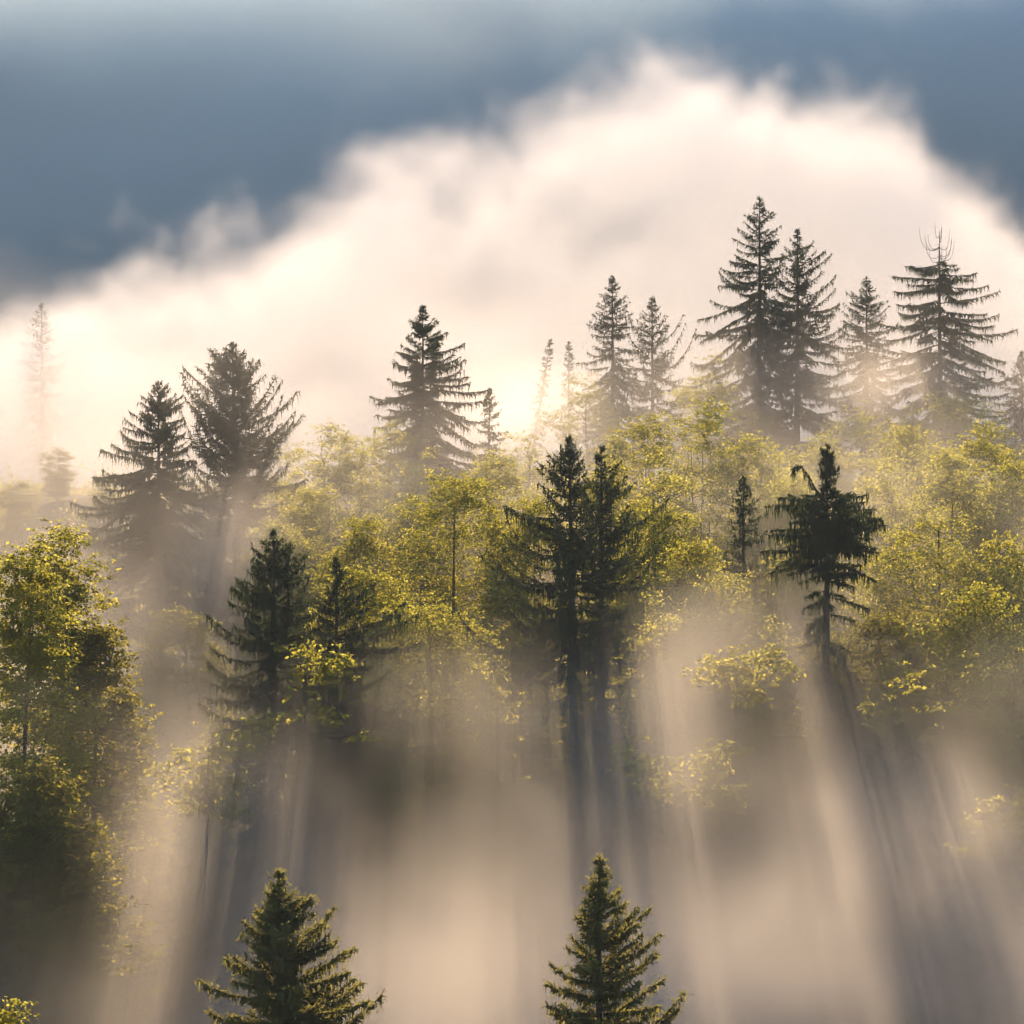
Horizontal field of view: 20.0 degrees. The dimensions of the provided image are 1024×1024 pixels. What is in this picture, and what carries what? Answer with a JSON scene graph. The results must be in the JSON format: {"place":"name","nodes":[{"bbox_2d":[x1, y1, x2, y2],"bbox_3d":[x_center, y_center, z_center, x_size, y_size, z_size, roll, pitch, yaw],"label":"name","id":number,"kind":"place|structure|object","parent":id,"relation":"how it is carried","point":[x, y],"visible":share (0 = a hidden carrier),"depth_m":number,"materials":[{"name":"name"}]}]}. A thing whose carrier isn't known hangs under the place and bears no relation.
{"place":"outdoors","nodes":[
{"label":"outdoors","id":0,"kind":"place"},
{"bbox_2d":[0,0,1023,491],"bbox_3d":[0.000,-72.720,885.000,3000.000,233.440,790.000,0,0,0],"label":"sky","id":1,"kind":"structure","parent":0,"point":[314,204],"depth_m":640.09,"materials":[{"name":"white"}]},
{"bbox_2d":[0,469,1023,1023],"bbox_3d":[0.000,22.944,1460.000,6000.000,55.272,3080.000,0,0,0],"label":"ground","id":2,"kind":"structure","parent":0,"point":[524,999],"depth_m":150.26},
{"bbox_2d":[0,479,45,546],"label":"broadleaf tree","id":3,"kind":"object","parent":2,"relation":"on","point":[19,504],"visible":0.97,"depth_m":247.56,"materials":[{"name":"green plant"}]},
{"bbox_2d":[15,303,67,489],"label":"spruce tree","id":4,"kind":"object","parent":2,"relation":"on","point":[42,421],"visible":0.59,"depth_m":356.82,"materials":[{"name":"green plant"}]},
{"bbox_2d":[35,447,79,500],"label":"broadleaf tree","id":5,"kind":"object","parent":2,"relation":"on","point":[56,478],"visible":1,"depth_m":261.68,"materials":[{"name":"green plant"}]},
{"bbox_2d":[0,540,117,1021],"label":"broadleaf tree","id":6,"kind":"object","parent":2,"relation":"on","point":[15,639],"visible":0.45,"depth_m":129.47,"materials":[{"name":"green plant"}]},
{"bbox_2d":[0,740,147,1023],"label":"broadleaf tree","id":7,"kind":"object","parent":2,"relation":"on","point":[76,1005],"visible":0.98,"depth_m":120.15,"materials":[{"name":"green plant"}]},
{"bbox_2d":[0,517,165,1022],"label":"broadleaf tree","id":8,"kind":"object","parent":2,"relation":"on","point":[77,597],"visible":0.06,"depth_m":137.85,"materials":[{"name":"green plant"}]},
{"bbox_2d":[29,878,170,1023],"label":"broadleaf tree","id":9,"kind":"object","parent":2,"relation":"on","point":[144,953],"visible":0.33,"depth_m":127.57,"materials":[{"name":"green plant"}]},
{"bbox_2d":[27,613,184,1023],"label":"broadleaf tree","id":10,"kind":"object","parent":2,"relation":"on","point":[95,642],"visible":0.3,"depth_m":135.40,"materials":[{"name":"green plant"}]},
{"bbox_2d":[62,380,223,681],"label":"spruce tree","id":11,"kind":"object","parent":2,"relation":"on","point":[154,519],"visible":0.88,"depth_m":199.15,"materials":[{"name":"green plant"}]},
{"bbox_2d":[100,792,220,1023],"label":"broadleaf tree","id":12,"kind":"object","parent":2,"relation":"on","point":[154,830],"visible":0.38,"depth_m":141.39,"materials":[{"name":"green plant"}]},
{"bbox_2d":[110,602,246,868],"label":"broadleaf tree","id":13,"kind":"object","parent":2,"relation":"on","point":[186,731],"visible":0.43,"depth_m":165.04,"materials":[{"name":"green plant"}]},
{"bbox_2d":[143,725,266,1023],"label":"broadleaf tree","id":14,"kind":"object","parent":2,"relation":"on","point":[229,743],"visible":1,"depth_m":130.97,"materials":[{"name":"green plant"}]},
{"bbox_2d":[165,700,284,989],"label":"broadleaf tree","id":15,"kind":"object","parent":2,"relation":"on","point":[221,893],"visible":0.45,"depth_m":149.27,"materials":[{"name":"green plant"}]},
{"bbox_2d":[172,341,308,675],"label":"spruce tree","id":16,"kind":"object","parent":2,"relation":"on","point":[228,537],"visible":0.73,"depth_m":203.77,"materials":[{"name":"green plant"}]},
{"bbox_2d":[208,516,334,717],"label":"broadleaf tree","id":17,"kind":"object","parent":2,"relation":"on","point":[302,547],"visible":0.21,"depth_m":185.62,"materials":[{"name":"green plant"}]},
{"bbox_2d":[191,528,353,1018],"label":"spruce tree","id":18,"kind":"object","parent":2,"relation":"on","point":[270,832],"visible":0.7,"depth_m":139.45,"materials":[{"name":"green plant"}]},
{"bbox_2d":[194,865,386,1023],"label":"spruce tree","id":19,"kind":"object","parent":2,"relation":"on","point":[282,951],"visible":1,"depth_m":97.61,"materials":[{"name":"green plant"}]},
{"bbox_2d":[207,639,377,936],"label":"broadleaf tree","id":20,"kind":"object","parent":2,"relation":"on","point":[329,667],"visible":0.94,"depth_m":133.60,"materials":[{"name":"green plant"}]},
{"bbox_2d":[257,482,370,715],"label":"broadleaf tree","id":21,"kind":"object","parent":2,"relation":"on","point":[292,515],"visible":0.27,"depth_m":195.12,"materials":[{"name":"green plant"}]},
{"bbox_2d":[266,416,396,626],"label":"broadleaf tree","id":22,"kind":"object","parent":2,"relation":"on","point":[346,439],"visible":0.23,"depth_m":207.80,"materials":[{"name":"green plant"}]},
{"bbox_2d":[268,704,419,929],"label":"broadleaf tree","id":23,"kind":"object","parent":2,"relation":"on","point":[323,883],"visible":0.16,"depth_m":154.75,"materials":[{"name":"green plant"}]},
{"bbox_2d":[282,555,424,1023],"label":"spruce tree","id":24,"kind":"object","parent":2,"relation":"on","point":[354,780],"visible":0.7,"depth_m":142.68,"materials":[{"name":"green plant"}]},
{"bbox_2d":[299,445,416,634],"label":"broadleaf tree","id":25,"kind":"object","parent":2,"relation":"on","point":[338,472],"visible":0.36,"depth_m":204.34,"materials":[{"name":"green plant"}]},
{"bbox_2d":[281,563,435,922],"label":"broadleaf tree","id":26,"kind":"object","parent":2,"relation":"on","point":[387,597],"visible":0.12,"depth_m":156.28,"materials":[{"name":"green plant"}]},
{"bbox_2d":[301,514,423,767],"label":"broadleaf tree","id":27,"kind":"object","parent":2,"relation":"on","point":[361,542],"visible":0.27,"depth_m":175.74,"materials":[{"name":"green plant"}]},
{"bbox_2d":[306,618,469,884],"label":"broadleaf tree","id":28,"kind":"object","parent":2,"relation":"on","point":[415,746],"visible":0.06,"depth_m":159.55,"materials":[{"name":"green plant"}]},
{"bbox_2d":[339,418,438,602],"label":"broadleaf tree","id":29,"kind":"object","parent":2,"relation":"on","point":[376,441],"visible":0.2,"depth_m":213.62,"materials":[{"name":"green plant"}]},
{"bbox_2d":[340,491,460,711],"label":"broadleaf tree","id":30,"kind":"object","parent":2,"relation":"on","point":[395,524],"visible":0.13,"depth_m":191.75,"materials":[{"name":"green plant"}]},
{"bbox_2d":[374,446,474,673],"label":"broadleaf tree","id":31,"kind":"object","parent":2,"relation":"on","point":[422,474],"visible":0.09,"depth_m":199.93,"materials":[{"name":"green plant"}]},
{"bbox_2d":[368,304,492,552],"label":"spruce tree","id":32,"kind":"object","parent":2,"relation":"on","point":[421,397],"visible":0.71,"depth_m":224.38,"materials":[{"name":"green plant"}]},
{"bbox_2d":[347,591,543,953],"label":"broadleaf tree","id":33,"kind":"object","parent":2,"relation":"on","point":[440,718],"visible":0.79,"depth_m":150.58,"materials":[{"name":"green plant"}]},
{"bbox_2d":[359,463,551,819],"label":"broadleaf tree","id":34,"kind":"object","parent":2,"relation":"on","point":[456,503],"visible":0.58,"depth_m":175.00,"materials":[{"name":"green plant"}]},
{"bbox_2d":[418,711,533,906],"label":"broadleaf tree","id":35,"kind":"object","parent":2,"relation":"on","point":[505,745],"visible":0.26,"depth_m":157.28,"materials":[{"name":"green plant"}]},
{"bbox_2d":[423,653,540,1011],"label":"broadleaf tree","id":36,"kind":"object","parent":2,"relation":"on","point":[485,923],"visible":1,"depth_m":145.98,"materials":[{"name":"grey plant"}]},
{"bbox_2d":[427,448,566,711],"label":"broadleaf tree","id":37,"kind":"object","parent":2,"relation":"on","point":[508,483],"visible":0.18,"depth_m":195.58,"materials":[{"name":"green plant"}]},
{"bbox_2d":[0,433,1023,1023],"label":"undergrowth","id":38,"kind":"object","parent":2,"relation":"on","point":[408,951],"visible":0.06,"depth_m":153.94,"materials":[{"name":"green plant"}]},
{"bbox_2d":[447,427,582,580],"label":"broadleaf tree","id":39,"kind":"object","parent":2,"relation":"on","point":[534,472],"visible":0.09,"depth_m":231.96,"materials":[{"name":"green plant"}]},
{"bbox_2d":[453,569,582,855],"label":"broadleaf tree","id":40,"kind":"object","parent":2,"relation":"on","point":[496,606],"visible":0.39,"depth_m":167.38,"materials":[{"name":"green plant"}]},
{"bbox_2d":[464,494,585,821],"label":"broadleaf tree","id":41,"kind":"object","parent":2,"relation":"on","point":[533,506],"visible":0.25,"depth_m":177.50,"materials":[{"name":"green plant"}]},
{"bbox_2d":[471,760,600,962],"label":"broadleaf tree","id":42,"kind":"object","parent":2,"relation":"on","point":[534,900],"visible":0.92,"depth_m":149.23,"materials":[{"name":"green plant"}]},
{"bbox_2d":[446,434,631,965],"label":"spruce tree","id":43,"kind":"object","parent":2,"relation":"on","point":[561,625],"visible":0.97,"depth_m":149.58,"materials":[{"name":"green plant"}]},
{"bbox_2d":[525,339,553,477],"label":"spruce tree","id":44,"kind":"object","parent":2,"relation":"on","point":[542,391],"visible":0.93,"depth_m":289.90,"materials":[{"name":"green plant"}]},
{"bbox_2d":[535,372,636,514],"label":"broadleaf tree","id":45,"kind":"object","parent":2,"relation":"on","point":[604,422],"visible":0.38,"depth_m":261.68,"materials":[{"name":"green plant"}]},
{"bbox_2d":[561,722,644,876],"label":"broadleaf tree","id":46,"kind":"object","parent":2,"relation":"on","point":[610,835],"visible":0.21,"depth_m":159.39,"materials":[{"name":"green plant"}]},
{"bbox_2d":[529,454,680,763],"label":"broadleaf tree","id":47,"kind":"object","parent":2,"relation":"on","point":[593,499],"visible":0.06,"depth_m":185.49,"materials":[{"name":"green plant"}]},
{"bbox_2d":[571,275,651,477],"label":"spruce tree","id":48,"kind":"object","parent":2,"relation":"on","point":[614,379],"visible":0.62,"depth_m":269.73,"materials":[{"name":"green plant"}]},
{"bbox_2d":[542,610,689,800],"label":"broadleaf tree","id":49,"kind":"object","parent":2,"relation":"on","point":[587,727],"visible":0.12,"depth_m":176.77,"materials":[{"name":"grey plant"}]},
{"bbox_2d":[540,852,694,1023],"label":"spruce tree","id":50,"kind":"object","parent":2,"relation":"on","point":[603,982],"visible":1,"depth_m":96.71,"materials":[{"name":"green plant"}]},
{"bbox_2d":[567,445,670,929],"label":"spruce tree","id":51,"kind":"object","parent":2,"relation":"on","point":[607,526],"visible":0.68,"depth_m":152.75,"materials":[{"name":"green plant"}]},
{"bbox_2d":[567,498,728,850],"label":"broadleaf tree","id":52,"kind":"object","parent":2,"relation":"on","point":[665,521],"visible":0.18,"depth_m":169.46,"materials":[{"name":"green plant"}]},
{"bbox_2d":[586,411,710,636],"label":"broadleaf tree","id":53,"kind":"object","parent":2,"relation":"on","point":[645,434],"visible":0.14,"depth_m":196.16,"materials":[{"name":"green plant"}]},
{"bbox_2d":[617,295,697,494],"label":"spruce tree","id":54,"kind":"object","parent":2,"relation":"on","point":[664,365],"visible":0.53,"depth_m":274.67,"materials":[{"name":"green plant"}]},
{"bbox_2d":[589,446,728,753],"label":"broadleaf tree","id":55,"kind":"object","parent":2,"relation":"on","point":[659,487],"visible":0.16,"depth_m":177.85,"materials":[{"name":"green plant"}]},
{"bbox_2d":[602,683,719,959],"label":"broadleaf tree","id":56,"kind":"object","parent":2,"relation":"on","point":[663,857],"visible":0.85,"depth_m":149.39,"materials":[{"name":"green plant"}]},
{"bbox_2d":[586,588,739,930],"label":"broadleaf tree","id":57,"kind":"object","parent":2,"relation":"on","point":[651,677],"visible":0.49,"depth_m":153.37,"materials":[{"name":"green plant"}]},
{"bbox_2d":[602,734,757,1023],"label":"broadleaf tree","id":58,"kind":"object","parent":2,"relation":"on","point":[718,753],"visible":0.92,"depth_m":135.30,"materials":[{"name":"green plant"}]},
{"bbox_2d":[633,537,759,886],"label":"broadleaf tree","id":59,"kind":"object","parent":2,"relation":"on","point":[676,594],"visible":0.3,"depth_m":161.44,"materials":[{"name":"green plant"}]},
{"bbox_2d":[647,349,749,538],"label":"broadleaf tree","id":60,"kind":"object","parent":2,"relation":"on","point":[686,392],"visible":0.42,"depth_m":251.42,"materials":[{"name":"green plant"}]},
{"bbox_2d":[629,395,786,712],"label":"broadleaf tree","id":61,"kind":"object","parent":2,"relation":"on","point":[708,423],"visible":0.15,"depth_m":189.13,"materials":[{"name":"green plant"}]},
{"bbox_2d":[681,754,753,1023],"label":"broadleaf tree","id":62,"kind":"object","parent":2,"relation":"on","point":[718,798],"visible":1,"depth_m":134.00,"materials":[{"name":"green plant"}]},
{"bbox_2d":[625,566,814,933],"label":"broadleaf tree","id":63,"kind":"object","parent":2,"relation":"on","point":[734,614],"visible":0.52,"depth_m":155.42,"materials":[{"name":"green plant"}]},
{"bbox_2d":[679,643,805,1023],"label":"broadleaf tree","id":64,"kind":"object","parent":2,"relation":"on","point":[747,675],"visible":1,"depth_m":142.00,"materials":[{"name":"green plant"}]},
{"bbox_2d":[703,473,783,866],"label":"spruce tree","id":65,"kind":"object","parent":2,"relation":"on","point":[742,531],"visible":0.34,"depth_m":164.86,"materials":[{"name":"green plant"}]},
{"bbox_2d":[712,409,786,535],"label":"broadleaf tree","id":66,"kind":"object","parent":2,"relation":"on","point":[762,423],"visible":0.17,"depth_m":245.62,"materials":[{"name":"green plant"}]},
{"bbox_2d":[671,428,831,711],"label":"broadleaf tree","id":67,"kind":"object","parent":2,"relation":"on","point":[734,476],"visible":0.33,"depth_m":185.07,"materials":[{"name":"green plant"}]},
{"bbox_2d":[688,197,819,499],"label":"spruce tree","id":68,"kind":"object","parent":2,"relation":"on","point":[756,383],"visible":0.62,"depth_m":259.47,"materials":[{"name":"green plant"}]},
{"bbox_2d":[696,689,853,1007],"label":"broadleaf tree","id":69,"kind":"object","parent":2,"relation":"on","point":[759,875],"visible":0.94,"depth_m":145.38,"materials":[{"name":"green plant"}]},
{"bbox_2d":[723,473,848,768],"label":"broadleaf tree","id":70,"kind":"object","parent":2,"relation":"on","point":[798,488],"visible":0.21,"depth_m":175.85,"materials":[{"name":"green plant"}]},
{"bbox_2d":[698,541,876,837],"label":"broadleaf tree","id":71,"kind":"object","parent":2,"relation":"on","point":[793,607],"visible":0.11,"depth_m":164.99,"materials":[{"name":"green plant"}]},
{"bbox_2d":[748,668,844,882],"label":"broadleaf tree","id":72,"kind":"object","parent":2,"relation":"on","point":[782,744],"visible":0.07,"depth_m":159.57,"materials":[{"name":"green plant"}]},
{"bbox_2d":[739,229,869,473],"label":"spruce tree","id":73,"kind":"object","parent":2,"relation":"on","point":[804,379],"visible":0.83,"depth_m":256.14,"materials":[{"name":"green plant"}]},
{"bbox_2d":[763,577,882,817],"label":"broadleaf tree","id":74,"kind":"object","parent":2,"relation":"on","point":[853,616],"visible":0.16,"depth_m":167.41,"materials":[{"name":"green plant"}]},
{"bbox_2d":[760,443,888,987],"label":"spruce tree","id":75,"kind":"object","parent":2,"relation":"on","point":[825,538],"visible":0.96,"depth_m":149.68,"materials":[{"name":"green plant"}]},
{"bbox_2d":[756,621,900,959],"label":"broadleaf tree","id":76,"kind":"object","parent":2,"relation":"on","point":[783,694],"visible":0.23,"depth_m":152.40,"materials":[{"name":"green plant"}]},
{"bbox_2d":[776,431,894,634],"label":"broadleaf tree","id":77,"kind":"object","parent":2,"relation":"on","point":[816,460],"visible":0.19,"depth_m":205.80,"materials":[{"name":"green plant"}]},
{"bbox_2d":[788,400,930,585],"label":"broadleaf tree","id":78,"kind":"object","parent":2,"relation":"on","point":[839,424],"visible":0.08,"depth_m":221.87,"materials":[{"name":"green plant"}]},
{"bbox_2d":[824,276,905,496],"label":"spruce tree","id":79,"kind":"object","parent":2,"relation":"on","point":[865,358],"visible":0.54,"depth_m":275.72,"materials":[{"name":"green plant"}]},
{"bbox_2d":[804,611,944,979],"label":"broadleaf tree","id":80,"kind":"object","parent":2,"relation":"on","point":[876,655],"visible":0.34,"depth_m":151.28,"materials":[{"name":"green plant"}]},
{"bbox_2d":[811,657,950,1007],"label":"broadleaf tree","id":81,"kind":"object","parent":2,"relation":"on","point":[876,928],"visible":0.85,"depth_m":147.38,"materials":[{"name":"grey plant"}]},
{"bbox_2d":[818,455,943,701],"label":"broadleaf tree","id":82,"kind":"object","parent":2,"relation":"on","point":[886,488],"visible":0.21,"depth_m":181.85,"materials":[{"name":"green plant"}]},
{"bbox_2d":[830,526,952,792],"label":"broadleaf tree","id":83,"kind":"object","parent":2,"relation":"on","point":[899,582],"visible":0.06,"depth_m":171.22,"materials":[{"name":"green plant"}]},
{"bbox_2d":[843,420,970,603],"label":"broadleaf tree","id":84,"kind":"object","parent":2,"relation":"on","point":[901,443],"visible":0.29,"depth_m":205.49,"materials":[{"name":"green plant"}]},
{"bbox_2d":[858,447,961,658],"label":"broadleaf tree","id":85,"kind":"object","parent":2,"relation":"on","point":[906,487],"visible":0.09,"depth_m":195.80,"materials":[{"name":"green plant"}]},
{"bbox_2d":[860,713,965,979],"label":"broadleaf tree","id":86,"kind":"object","parent":2,"relation":"on","point":[919,736],"visible":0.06,"depth_m":151.35,"materials":[{"name":"green plant"}]},
{"bbox_2d":[833,499,1023,901],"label":"broadleaf tree","id":87,"kind":"object","parent":2,"relation":"on","point":[894,565],"visible":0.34,"depth_m":158.95,"materials":[{"name":"green plant"}]},
{"bbox_2d":[846,229,1023,507],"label":"spruce tree","id":88,"kind":"object","parent":2,"relation":"on","point":[942,287],"visible":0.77,"depth_m":261.32,"materials":[{"name":"green plant"}]},
{"bbox_2d":[856,651,1018,1022],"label":"broadleaf tree","id":89,"kind":"object","parent":2,"relation":"on","point":[905,712],"visible":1,"depth_m":142.09,"materials":[{"name":"green plant"}]},
{"bbox_2d":[869,681,1023,1023],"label":"broadleaf tree","id":90,"kind":"object","parent":2,"relation":"on","point":[935,977],"visible":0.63,"depth_m":145.42,"materials":[{"name":"grey plant"}]},
{"bbox_2d":[875,577,1023,990],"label":"broadleaf tree","id":91,"kind":"object","parent":2,"relation":"on","point":[962,630],"visible":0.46,"depth_m":148.99,"materials":[{"name":"green plant"}]},
{"bbox_2d":[880,445,1022,776],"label":"broadleaf tree","id":92,"kind":"object","parent":2,"relation":"on","point":[943,488],"visible":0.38,"depth_m":173.54,"materials":[{"name":"green plant"}]},
{"bbox_2d":[880,388,1023,535],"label":"broadleaf tree","id":93,"kind":"object","parent":2,"relation":"on","point":[953,414],"visible":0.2,"depth_m":245.09,"materials":[{"name":"green plant"}]},
{"bbox_2d":[896,419,1023,703],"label":"broadleaf tree","id":94,"kind":"object","parent":2,"relation":"on","point":[985,450],"visible":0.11,"depth_m":185.83,"materials":[{"name":"green plant"}]},
{"bbox_2d":[905,529,1023,881],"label":"broadleaf tree","id":95,"kind":"object","parent":2,"relation":"on","point":[1013,568],"visible":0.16,"depth_m":157.32,"materials":[{"name":"green plant"}]},
{"bbox_2d":[938,733,1023,1023],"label":"broadleaf tree","id":96,"kind":"object","parent":2,"relation":"on","point":[1009,852],"visible":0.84,"depth_m":139.44,"materials":[{"name":"grey plant"}]},
{"bbox_2d":[944,784,1023,1023],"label":"broadleaf tree","id":97,"kind":"object","parent":2,"relation":"on","point":[985,827],"visible":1,"depth_m":130.99,"materials":[{"name":"grey plant"}]},
{"bbox_2d":[948,450,1023,744],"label":"broadleaf tree","id":98,"kind":"object","parent":2,"relation":"on","point":[1005,493],"visible":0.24,"depth_m":176.69,"materials":[{"name":"green plant"}]},
{"bbox_2d":[958,644,1023,1013],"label":"broadleaf tree","id":99,"kind":"object","parent":2,"relation":"on","point":[1014,660],"visible":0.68,"depth_m":145.05,"materials":[{"name":"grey plant"}]},
{"bbox_2d":[982,350,1023,463],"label":"spruce tree","id":100,"kind":"object","parent":2,"relation":"on","point":[1014,414],"visible":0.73,"depth_m":274.70,"materials":[{"name":"green plant"}]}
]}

